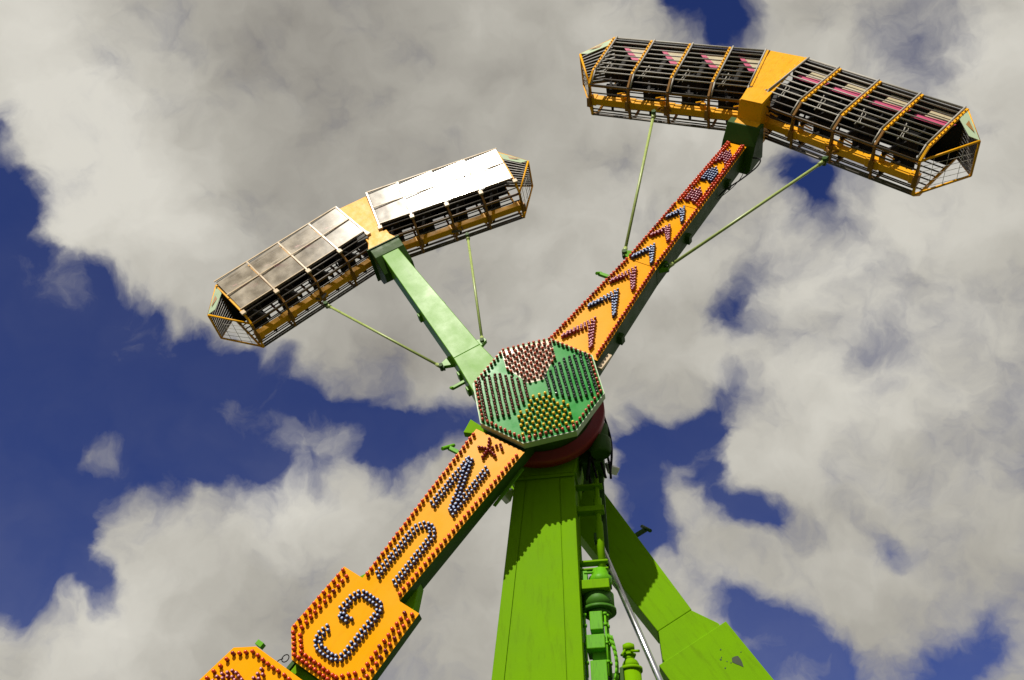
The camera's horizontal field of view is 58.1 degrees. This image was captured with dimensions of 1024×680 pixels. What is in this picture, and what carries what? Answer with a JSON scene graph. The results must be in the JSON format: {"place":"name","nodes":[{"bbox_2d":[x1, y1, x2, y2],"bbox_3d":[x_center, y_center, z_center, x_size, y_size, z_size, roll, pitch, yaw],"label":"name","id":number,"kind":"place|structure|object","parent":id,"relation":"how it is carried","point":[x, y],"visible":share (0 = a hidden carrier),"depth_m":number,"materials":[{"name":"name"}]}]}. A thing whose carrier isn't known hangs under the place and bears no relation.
{"place":"outdoors","nodes":[
{"label":"outdoors","id":0,"kind":"place"},
{"bbox_2d":[0,0,1023,679],"label":"sky","id":1,"kind":"structure","parent":0,"point":[814,417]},
{"label":"ground","id":2,"kind":"structure","parent":0,"visible":0},
{"bbox_2d":[491,401,642,679],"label":"support tower","id":3,"kind":"structure","parent":2,"relation":"on","point":[553,598],"depth_m":14.86,"materials":[{"name":"metal"}]},
{"bbox_2d":[200,109,828,679],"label":"swing arm","id":4,"kind":"object","parent":3,"relation":"attached to","point":[538,395],"visible":1,"depth_m":15.64},
{"bbox_2d":[579,36,980,195],"bbox_3d":[5.591,-5.231,20.635,9.246,2.578,1.265,22,-34,29],"label":"passenger gondola","id":5,"kind":"object","parent":4,"relation":"attached to","point":[748,87],"visible":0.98,"depth_m":20.16,"materials":[{"name":"yellow paint"}]},
{"bbox_2d":[323,232,772,679],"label":"swing arm","id":6,"kind":"object","parent":3,"relation":"attached to","point":[694,645],"visible":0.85,"depth_m":16.23},
{"bbox_2d":[207,148,532,347],"bbox_3d":[-3.559,-2.551,24.193,9.246,2.578,1.354,-28,-42,-14],"label":"passenger gondola","id":7,"kind":"object","parent":6,"relation":"attached to","point":[282,271],"visible":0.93,"depth_m":23.97,"materials":[{"name":"yellow paint"}]},
{"bbox_2d":[594,533,662,679],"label":"hydraulic ram","id":8,"kind":"object","parent":3,"relation":"attached to","point":[636,627],"visible":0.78,"depth_m":14.53,"materials":[{"name":"metal"}]}
]}

